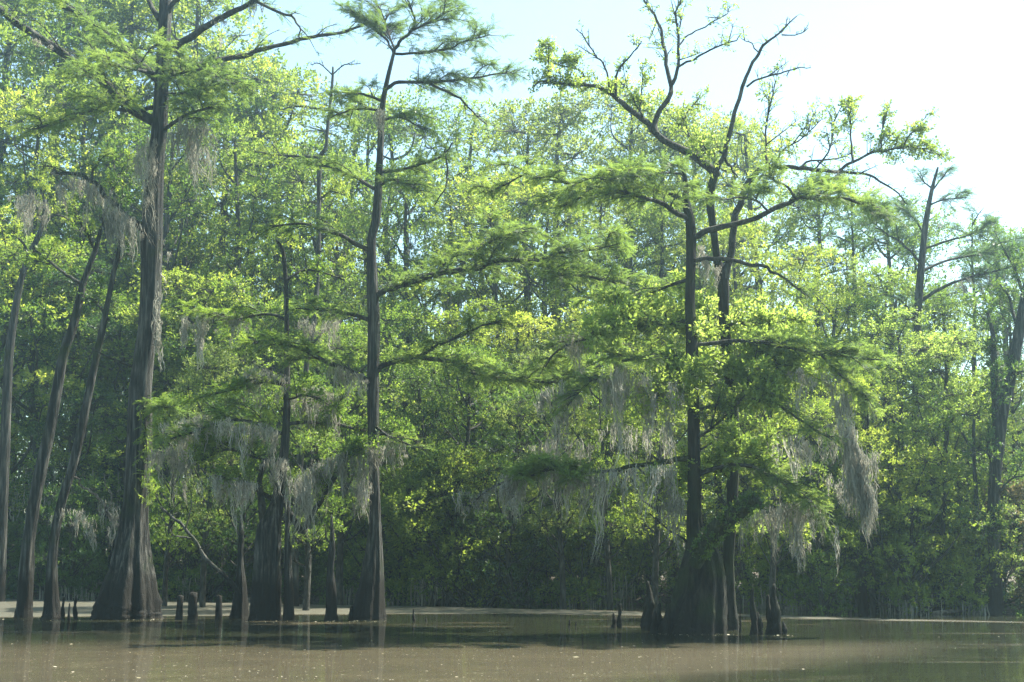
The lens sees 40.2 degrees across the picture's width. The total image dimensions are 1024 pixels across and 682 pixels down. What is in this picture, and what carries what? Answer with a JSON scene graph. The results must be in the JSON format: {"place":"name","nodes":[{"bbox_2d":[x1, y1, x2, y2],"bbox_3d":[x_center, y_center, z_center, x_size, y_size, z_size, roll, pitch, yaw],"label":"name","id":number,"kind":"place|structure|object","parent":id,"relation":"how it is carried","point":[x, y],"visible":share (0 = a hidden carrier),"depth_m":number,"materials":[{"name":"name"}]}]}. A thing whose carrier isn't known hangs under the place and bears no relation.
{"place":"outdoors","nodes":[
{"label":"outdoors","id":0,"kind":"place"},
{"bbox_2d":[0,598,1023,681],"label":"water","id":1,"kind":"structure","parent":0,"point":[464,643],"depth_m":27.63,"materials":[{"name":"brown liquid"}]},
{"bbox_2d":[0,134,92,601],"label":"broadleaf tree","id":2,"kind":"object","parent":1,"relation":"on","point":[5,430],"visible":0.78,"depth_m":56.36,"materials":[{"name":"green plant"}]},
{"bbox_2d":[13,148,142,617],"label":"broadleaf tree","id":3,"kind":"object","parent":1,"relation":"in","point":[24,603],"visible":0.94,"depth_m":41.62,"materials":[{"name":"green plant"}]},
{"bbox_2d":[40,170,140,618],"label":"broadleaf tree","id":4,"kind":"object","parent":1,"relation":"in","point":[52,608],"visible":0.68,"depth_m":40.88,"materials":[{"name":"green plant"}]},
{"bbox_2d":[0,0,362,619],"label":"cypress tree","id":5,"kind":"object","parent":1,"relation":"on","point":[129,589],"visible":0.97,"depth_m":41.26,"materials":[{"name":"green plant"}]},
{"bbox_2d":[54,171,149,277],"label":"hanging moss","id":6,"kind":"object","parent":5,"relation":"hanging from","point":[122,223],"visible":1,"depth_m":41.41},
{"bbox_2d":[164,117,220,194],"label":"hanging moss","id":7,"kind":"object","parent":5,"relation":"hanging from","point":[197,141],"visible":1,"depth_m":41.06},
{"bbox_2d":[148,390,218,605],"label":"young tree","id":8,"kind":"object","parent":1,"relation":"on","point":[169,536],"visible":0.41,"depth_m":50.44,"materials":[{"name":"green plant"}]},
{"bbox_2d":[159,340,266,606],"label":"young tree","id":9,"kind":"object","parent":1,"relation":"on","point":[211,361],"visible":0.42,"depth_m":49.74,"materials":[{"name":"green plant"}]},
{"bbox_2d":[185,383,302,566],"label":"young tree","id":10,"kind":"object","parent":1,"relation":"on","point":[227,532],"visible":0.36,"depth_m":47.13,"materials":[{"name":"green plant"}]},
{"bbox_2d":[147,238,418,620],"bbox_3d":[-6.489,2.643,40.476,8.038,11.420,3.732,2,-9,-15],"label":"cypress tree","id":11,"kind":"object","parent":1,"relation":"in","point":[265,599],"visible":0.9,"depth_m":39.75,"materials":[{"name":"green plant"}]},
{"bbox_2d":[186,417,280,482],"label":"hanging moss","id":12,"kind":"object","parent":11,"relation":"hanging from","point":[273,435],"visible":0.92,"depth_m":39.23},
{"bbox_2d":[282,451,361,556],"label":"hanging moss","id":13,"kind":"object","parent":11,"relation":"hanging from","point":[304,496],"visible":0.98,"depth_m":39.19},
{"bbox_2d":[250,57,360,605],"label":"tree","id":14,"kind":"object","parent":1,"relation":"on","point":[295,566],"visible":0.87,"depth_m":51.96,"materials":[{"name":"green plant"}]},
{"bbox_2d":[250,372,367,610],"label":"young tree","id":15,"kind":"object","parent":1,"relation":"on","point":[310,441],"visible":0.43,"depth_m":46.63,"materials":[{"name":"green plant"}]},
{"bbox_2d":[290,319,407,603],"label":"young tree","id":16,"kind":"object","parent":1,"relation":"on","point":[353,344],"visible":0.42,"depth_m":52.76,"materials":[{"name":"green plant"}]},
{"bbox_2d":[364,364,487,603],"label":"young tree","id":17,"kind":"object","parent":1,"relation":"on","point":[418,387],"visible":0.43,"depth_m":53.67,"materials":[{"name":"green plant"}]},
{"bbox_2d":[241,0,683,620],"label":"cypress tree","id":18,"kind":"object","parent":1,"relation":"in","point":[369,604],"visible":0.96,"depth_m":40.19,"materials":[{"name":"green plant"}]},
{"bbox_2d":[451,385,563,606],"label":"young tree","id":19,"kind":"object","parent":1,"relation":"on","point":[509,585],"visible":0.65,"depth_m":50.27,"materials":[{"name":"green plant"}]},
{"bbox_2d":[450,183,614,584],"bbox_3d":[1.805,1.939,63.933,8.496,19.203,6.882,-6,-10,32],"label":"broadleaf tree","id":20,"kind":"object","parent":1,"relation":"on","point":[545,225],"visible":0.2,"depth_m":64.93,"materials":[{"name":"green plant"}]},
{"bbox_2d":[495,346,616,607],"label":"young tree","id":21,"kind":"object","parent":1,"relation":"on","point":[560,529],"visible":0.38,"depth_m":48.62,"materials":[{"name":"green plant"}]},
{"bbox_2d":[539,350,665,608],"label":"young tree","id":22,"kind":"object","parent":1,"relation":"on","point":[602,461],"visible":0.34,"depth_m":47.50,"materials":[{"name":"green plant"}]},
{"bbox_2d":[562,186,753,588],"bbox_3d":[6.590,2.058,60.451,7.603,17.860,9.162,4,-10,-27],"label":"broadleaf tree","id":23,"kind":"object","parent":1,"relation":"on","point":[655,212],"visible":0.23,"depth_m":60.70,"materials":[{"name":"green plant"}]},
{"bbox_2d":[590,346,726,611],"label":"young tree","id":24,"kind":"object","parent":1,"relation":"on","point":[655,531],"visible":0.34,"depth_m":45.77,"materials":[{"name":"green plant"}]},
{"bbox_2d":[576,87,740,579],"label":"broadleaf tree","id":25,"kind":"object","parent":1,"relation":"on","point":[663,130],"visible":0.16,"depth_m":69.74,"materials":[{"name":"green plant"}]},
{"bbox_2d":[455,149,910,634],"bbox_3d":[3.942,0.927,33.763,10.895,12.781,5.935,0,-9,0],"label":"cypress tree","id":26,"kind":"object","parent":1,"relation":"in","point":[698,605],"visible":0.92,"depth_m":33.06,"materials":[{"name":"green plant"}]},
{"bbox_2d":[576,462,678,563],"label":"hanging moss","id":27,"kind":"object","parent":26,"relation":"hanging from","point":[666,474],"visible":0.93,"depth_m":32.47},
{"bbox_2d":[687,490,769,568],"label":"branch","id":28,"kind":"object","parent":26,"relation":"attached to","point":[716,529],"visible":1,"depth_m":31.77,"materials":[{"name":"plant"}]},
{"bbox_2d":[737,500,840,578],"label":"hanging moss","id":29,"kind":"object","parent":26,"relation":"hanging from","point":[775,518],"visible":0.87,"depth_m":32.32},
{"bbox_2d":[830,387,881,546],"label":"hanging moss","id":30,"kind":"object","parent":26,"relation":"hanging from","point":[856,470],"visible":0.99,"depth_m":32.09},
{"bbox_2d":[642,125,830,580],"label":"broadleaf tree","id":31,"kind":"object","parent":1,"relation":"on","point":[741,158],"visible":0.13,"depth_m":67.45,"materials":[{"name":"green plant"}]},
{"bbox_2d":[682,223,797,587],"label":"broadleaf tree","id":32,"kind":"object","parent":1,"relation":"on","point":[724,236],"visible":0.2,"depth_m":58.56,"materials":[{"name":"green plant"}]},
{"bbox_2d":[527,0,955,629],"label":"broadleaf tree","id":33,"kind":"object","parent":1,"relation":"in","point":[755,372],"visible":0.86,"depth_m":34.67,"materials":[{"name":"green plant"}]},
{"bbox_2d":[705,355,845,597],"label":"young tree","id":34,"kind":"object","parent":1,"relation":"on","point":[782,427],"visible":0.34,"depth_m":41.65,"materials":[{"name":"green plant"}]},
{"bbox_2d":[742,240,864,478],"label":"broadleaf tree","id":35,"kind":"object","parent":1,"relation":"on","point":[790,262],"visible":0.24,"depth_m":55.71,"materials":[{"name":"green plant"}]},
{"bbox_2d":[752,394,873,615],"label":"young tree","id":36,"kind":"object","parent":1,"relation":"on","point":[819,585],"visible":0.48,"depth_m":43.48,"materials":[{"name":"green plant"}]},
{"bbox_2d":[0,0,1023,511],"label":"sky","id":37,"kind":"structure","parent":0,"point":[964,59],"materials":[{"name":"white"}]},
{"bbox_2d":[8,526,1023,613],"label":"bank","id":38,"kind":"structure","parent":0,"point":[1008,609],"depth_m":53.76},
{"bbox_2d":[0,86,117,565],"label":"broadleaf tree","id":39,"kind":"object","parent":38,"relation":"on","point":[35,159],"visible":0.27,"depth_m":69.96,"materials":[{"name":"green plant"}]},
{"bbox_2d":[0,202,119,533],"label":"broadleaf tree","id":40,"kind":"object","parent":38,"relation":"on","point":[23,320],"visible":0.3,"depth_m":63.50,"materials":[{"name":"green plant"}]},
{"bbox_2d":[0,233,128,588],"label":"broadleaf tree","id":41,"kind":"object","parent":38,"relation":"on","point":[8,255],"visible":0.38,"depth_m":63.48,"materials":[{"name":"green plant"}]},
{"bbox_2d":[19,474,117,599],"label":"shrub","id":42,"kind":"object","parent":38,"relation":"on","point":[71,584],"visible":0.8,"depth_m":57.61,"materials":[{"name":"green plant"}]},
{"bbox_2d":[0,0,154,333],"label":"broadleaf tree","id":43,"kind":"object","parent":38,"relation":"on","point":[7,52],"visible":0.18,"depth_m":79.71,"materials":[{"name":"green plant"}]},
{"bbox_2d":[0,0,155,574],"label":"broadleaf tree","id":44,"kind":"object","parent":38,"relation":"on","point":[101,3],"visible":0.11,"depth_m":80.59,"materials":[{"name":"green plant"}]},
{"bbox_2d":[0,254,161,574],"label":"broadleaf tree","id":45,"kind":"object","parent":38,"relation":"on","point":[55,283],"visible":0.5,"depth_m":62.87,"materials":[{"name":"green plant"}]},
{"bbox_2d":[0,0,206,566],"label":"broadleaf tree","id":46,"kind":"object","parent":38,"relation":"on","point":[139,26],"visible":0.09,"depth_m":80.83,"materials":[{"name":"green plant"}]},
{"bbox_2d":[0,63,221,581],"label":"broadleaf tree","id":47,"kind":"object","parent":38,"relation":"on","point":[83,125],"visible":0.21,"depth_m":73.12,"materials":[{"name":"green plant"}]},
{"bbox_2d":[22,286,230,571],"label":"broadleaf tree","id":48,"kind":"object","parent":38,"relation":"on","point":[122,432],"visible":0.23,"depth_m":63.33,"materials":[{"name":"green plant"}]},
{"bbox_2d":[28,130,234,576],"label":"broadleaf tree","id":49,"kind":"object","parent":38,"relation":"on","point":[71,151],"visible":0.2,"depth_m":71.17,"materials":[{"name":"green plant"}]},
{"bbox_2d":[0,0,267,503],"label":"broadleaf tree","id":50,"kind":"object","parent":38,"relation":"on","point":[132,4],"visible":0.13,"depth_m":79.90,"materials":[{"name":"green plant"}]},
{"bbox_2d":[87,294,231,578],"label":"broadleaf tree","id":51,"kind":"object","parent":38,"relation":"on","point":[169,364],"visible":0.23,"depth_m":63.17,"materials":[{"name":"green plant"}]},
{"bbox_2d":[68,101,253,573],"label":"broadleaf tree","id":52,"kind":"object","parent":38,"relation":"on","point":[167,218],"visible":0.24,"depth_m":69.71,"materials":[{"name":"green plant"}]},
{"bbox_2d":[102,159,249,567],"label":"broadleaf tree","id":53,"kind":"object","parent":38,"relation":"on","point":[184,252],"visible":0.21,"depth_m":70.32,"materials":[{"name":"green plant"}]},
{"bbox_2d":[148,475,237,600],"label":"shrub","id":54,"kind":"object","parent":38,"relation":"on","point":[185,572],"visible":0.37,"depth_m":57.34,"materials":[{"name":"green plant"}]},
{"bbox_2d":[90,0,300,568],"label":"broadleaf tree","id":55,"kind":"object","parent":38,"relation":"on","point":[205,10],"visible":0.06,"depth_m":79.05,"materials":[{"name":"green plant"}]},
{"bbox_2d":[90,265,321,566],"bbox_3d":[-13.422,4.019,63.189,9.841,15.214,9.869,0,-9,-3],"label":"broadleaf tree","id":56,"kind":"object","parent":38,"relation":"on","point":[195,286],"visible":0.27,"depth_m":63.08,"materials":[{"name":"green plant"}]},
{"bbox_2d":[121,34,315,577],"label":"broadleaf tree","id":57,"kind":"object","parent":38,"relation":"on","point":[256,103],"visible":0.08,"depth_m":79.89,"materials":[{"name":"green plant"}]},
{"bbox_2d":[155,274,322,588],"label":"broadleaf tree","id":58,"kind":"object","parent":38,"relation":"on","point":[171,345],"visible":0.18,"depth_m":62.21,"materials":[{"name":"green plant"}]},
{"bbox_2d":[156,116,352,572],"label":"broadleaf tree","id":59,"kind":"object","parent":38,"relation":"on","point":[236,188],"visible":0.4,"depth_m":69.96,"materials":[{"name":"green plant"}]},
{"bbox_2d":[137,62,393,574],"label":"broadleaf tree","id":60,"kind":"object","parent":38,"relation":"on","point":[247,167],"visible":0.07,"depth_m":79.44,"materials":[{"name":"green plant"}]},
{"bbox_2d":[188,49,391,452],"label":"broadleaf tree","id":61,"kind":"object","parent":38,"relation":"on","point":[279,134],"visible":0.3,"depth_m":78.30,"materials":[{"name":"green plant"}]},
{"bbox_2d":[231,286,366,585],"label":"broadleaf tree","id":62,"kind":"object","parent":38,"relation":"on","point":[292,316],"visible":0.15,"depth_m":62.40,"materials":[{"name":"green plant"}]},
{"bbox_2d":[215,127,416,581],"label":"broadleaf tree","id":63,"kind":"object","parent":38,"relation":"on","point":[307,174],"visible":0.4,"depth_m":69.06,"materials":[{"name":"green plant"}]},
{"bbox_2d":[268,195,415,543],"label":"broadleaf tree","id":64,"kind":"object","parent":38,"relation":"on","point":[337,272],"visible":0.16,"depth_m":69.52,"materials":[{"name":"green plant"}]},
{"bbox_2d":[314,465,440,601],"bbox_3d":[-5.187,8.194,54.870,5.190,7.000,4.543,0,-9,-1],"label":"shrub","id":65,"kind":"object","parent":38,"relation":"on","point":[355,530],"visible":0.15,"depth_m":54.42,"materials":[{"name":"green plant"}]},
{"bbox_2d":[294,75,481,417],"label":"broadleaf tree","id":66,"kind":"object","parent":38,"relation":"on","point":[391,132],"visible":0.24,"depth_m":77.19,"materials":[{"name":"green plant"}]},
{"bbox_2d":[319,298,458,559],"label":"broadleaf tree","id":67,"kind":"object","parent":38,"relation":"on","point":[400,316],"visible":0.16,"depth_m":59.90,"materials":[{"name":"green plant"}]},
{"bbox_2d":[331,158,475,561],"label":"broadleaf tree","id":68,"kind":"object","parent":38,"relation":"on","point":[408,244],"visible":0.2,"depth_m":66.24,"materials":[{"name":"green plant"}]},
{"bbox_2d":[347,434,498,604],"bbox_3d":[-3.284,7.607,52.650,5.801,8.522,4.983,-3,-9,16],"label":"shrub","id":69,"kind":"object","parent":38,"relation":"on","point":[434,592],"visible":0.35,"depth_m":52.24,"materials":[{"name":"green plant"}]},
{"bbox_2d":[380,156,535,451],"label":"broadleaf tree","id":70,"kind":"object","parent":38,"relation":"on","point":[451,238],"visible":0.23,"depth_m":67.32,"materials":[{"name":"green plant"}]},
{"bbox_2d":[376,96,542,454],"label":"broadleaf tree","id":71,"kind":"object","parent":38,"relation":"on","point":[470,148],"visible":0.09,"depth_m":77.42,"materials":[{"name":"green plant"}]},
{"bbox_2d":[382,446,547,605],"bbox_3d":[-2.057,7.675,51.608,6.044,7.751,5.291,4,-10,-26],"label":"shrub","id":72,"kind":"object","parent":38,"relation":"on","point":[447,564],"visible":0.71,"depth_m":51.08,"materials":[{"name":"green plant"}]},
{"bbox_2d":[404,341,531,602],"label":"young tree","id":73,"kind":"object","parent":38,"relation":"on","point":[479,352],"visible":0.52,"depth_m":52.63,"materials":[{"name":"green plant"}]},
{"bbox_2d":[401,294,549,552],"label":"broadleaf tree","id":74,"kind":"object","parent":38,"relation":"on","point":[451,322],"visible":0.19,"depth_m":59.47,"materials":[{"name":"green plant"}]},
{"bbox_2d":[380,157,586,571],"bbox_3d":[-1.093,1.675,64.805,10.670,20.086,8.854,3,-9,-22],"label":"broadleaf tree","id":75,"kind":"object","parent":38,"relation":"on","point":[469,205],"visible":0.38,"depth_m":64.57,"materials":[{"name":"green plant"}]},
{"bbox_2d":[6,473,1023,614],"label":"undergrowth","id":76,"kind":"object","parent":38,"relation":"on","point":[317,592],"visible":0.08,"depth_m":55.00,"materials":[{"name":"green plant"}]},
{"bbox_2d":[449,309,582,561],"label":"broadleaf tree","id":77,"kind":"object","parent":38,"relation":"on","point":[513,334],"visible":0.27,"depth_m":57.42,"materials":[{"name":"green plant"}]},
{"bbox_2d":[453,101,587,489],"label":"broadleaf tree","id":78,"kind":"object","parent":38,"relation":"on","point":[509,152],"visible":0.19,"depth_m":73.56,"materials":[{"name":"green plant"}]},
{"bbox_2d":[469,465,591,605],"bbox_3d":[0.839,7.843,52.377,5.042,6.931,4.331,1,-9,-7],"label":"shrub","id":79,"kind":"object","parent":38,"relation":"on","point":[533,584],"visible":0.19,"depth_m":51.40,"materials":[{"name":"green plant"}]},
{"bbox_2d":[413,74,681,369],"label":"broadleaf tree","id":80,"kind":"object","parent":38,"relation":"on","point":[573,119],"visible":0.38,"depth_m":71.26,"materials":[{"name":"green plant"}]},
{"bbox_2d":[514,481,651,606],"bbox_3d":[2.783,8.125,50.868,4.897,6.404,4.287,8,-12,-42],"label":"shrub","id":81,"kind":"object","parent":38,"relation":"on","point":[555,587],"visible":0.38,"depth_m":50.14,"materials":[{"name":"green plant"}]},
{"bbox_2d":[533,180,672,567],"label":"broadleaf tree","id":82,"kind":"object","parent":38,"relation":"on","point":[601,206],"visible":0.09,"depth_m":63.00,"materials":[{"name":"green plant"}]},
{"bbox_2d":[545,462,667,607],"bbox_3d":[3.350,7.438,50.188,4.597,6.568,3.949,1,-9,-8],"label":"shrub","id":83,"kind":"object","parent":38,"relation":"on","point":[619,571],"visible":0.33,"depth_m":49.97,"materials":[{"name":"green plant"}]},
{"bbox_2d":[542,75,702,564],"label":"broadleaf tree","id":84,"kind":"object","parent":38,"relation":"on","point":[613,106],"visible":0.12,"depth_m":71.40,"materials":[{"name":"green plant"}]},
{"bbox_2d":[569,204,697,586],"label":"broadleaf tree","id":85,"kind":"object","parent":38,"relation":"on","point":[647,242],"visible":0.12,"depth_m":60.99,"materials":[{"name":"green plant"}]},
{"bbox_2d":[580,321,712,587],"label":"broadleaf tree","id":86,"kind":"object","parent":38,"relation":"on","point":[641,347],"visible":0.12,"depth_m":53.42,"materials":[{"name":"green plant"}]},
{"bbox_2d":[636,204,787,555],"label":"broadleaf tree","id":87,"kind":"object","parent":38,"relation":"on","point":[723,254],"visible":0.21,"depth_m":59.67,"materials":[{"name":"green plant"}]},
{"bbox_2d":[684,108,839,580],"bbox_3d":[11.484,0.329,64.308,8.731,22.567,7.776,5,-10,-32],"label":"broadleaf tree","id":88,"kind":"object","parent":38,"relation":"on","point":[739,125],"visible":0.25,"depth_m":64.75,"materials":[{"name":"green plant"}]},
{"bbox_2d":[744,469,842,610],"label":"shrub","id":89,"kind":"object","parent":38,"relation":"on","point":[795,601],"visible":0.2,"depth_m":46.67,"materials":[{"name":"green plant"}]},
{"bbox_2d":[729,162,900,580],"bbox_3d":[13.339,1.552,62.527,8.501,19.315,6.887,5,-10,-32],"label":"broadleaf tree","id":90,"kind":"object","parent":38,"relation":"on","point":[816,215],"visible":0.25,"depth_m":63.03,"materials":[{"name":"green plant"}]},
{"bbox_2d":[760,450,902,610],"bbox_3d":[10.401,6.962,46.964,4.203,6.845,4.801,5,-10,-30],"label":"shrub","id":91,"kind":"object","parent":38,"relation":"on","point":[812,480],"visible":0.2,"depth_m":46.09,"materials":[{"name":"green plant"}]},
{"bbox_2d":[757,277,927,580],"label":"broadleaf tree","id":92,"kind":"object","parent":38,"relation":"on","point":[836,304],"visible":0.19,"depth_m":50.77,"materials":[{"name":"green plant"}]},
{"bbox_2d":[813,372,924,612],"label":"young tree","id":93,"kind":"object","parent":38,"relation":"on","point":[865,438],"visible":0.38,"depth_m":44.62,"materials":[{"name":"green plant"}]},
{"bbox_2d":[824,262,953,582],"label":"broadleaf tree","id":94,"kind":"object","parent":38,"relation":"on","point":[889,286],"visible":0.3,"depth_m":54.91,"materials":[{"name":"green plant"}]},
{"bbox_2d":[817,193,962,488],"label":"broadleaf tree","id":95,"kind":"object","parent":38,"relation":"on","point":[889,257],"visible":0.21,"depth_m":61.22,"materials":[{"name":"green plant"}]},
{"bbox_2d":[828,304,991,574],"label":"broadleaf tree","id":96,"kind":"object","parent":38,"relation":"on","point":[873,335],"visible":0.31,"depth_m":47.91,"materials":[{"name":"green plant"}]},
{"bbox_2d":[828,439,995,615],"bbox_3d":[12.424,6.805,44.088,5.040,7.294,4.330,2,-9,-11],"label":"shrub","id":97,"kind":"object","parent":38,"relation":"on","point":[907,596],"visible":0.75,"depth_m":43.47,"materials":[{"name":"green plant"}]},
{"bbox_2d":[874,282,981,565],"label":"broadleaf tree","id":98,"kind":"object","parent":38,"relation":"on","point":[946,304],"visible":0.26,"depth_m":53.17,"materials":[{"name":"green plant"}]},
{"bbox_2d":[842,164,1023,576],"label":"cypress tree","id":99,"kind":"object","parent":38,"relation":"on","point":[989,253],"visible":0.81,"depth_m":51.39,"materials":[{"name":"green plant"}]},
{"bbox_2d":[868,321,1023,599],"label":"broadleaf tree","id":100,"kind":"object","parent":38,"relation":"on","point":[943,346],"visible":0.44,"depth_m":46.61,"materials":[{"name":"green plant"}]},
{"bbox_2d":[871,463,1023,609],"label":"shrub","id":101,"kind":"object","parent":38,"relation":"on","point":[938,499],"visible":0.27,"depth_m":44.41,"materials":[{"name":"green plant"}]},
{"bbox_2d":[926,487,1023,614],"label":"shrub","id":102,"kind":"object","parent":38,"relation":"on","point":[1014,514],"visible":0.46,"depth_m":43.50,"materials":[{"name":"green plant"}]},
{"bbox_2d":[929,376,1023,589],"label":"broadleaf tree","id":103,"kind":"object","parent":38,"relation":"on","point":[1006,464],"visible":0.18,"depth_m":46.01,"materials":[{"name":"green plant"}]},
{"bbox_2d":[933,529,1020,614],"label":"shrub","id":104,"kind":"object","parent":38,"relation":"on","point":[971,547],"visible":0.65,"depth_m":43.25,"materials":[{"name":"green plant"}]},
{"bbox_2d":[945,220,1023,614],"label":"broadleaf tree","id":105,"kind":"object","parent":38,"relation":"on","point":[1002,394],"visible":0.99,"depth_m":43.90,"materials":[{"name":"green plant"}]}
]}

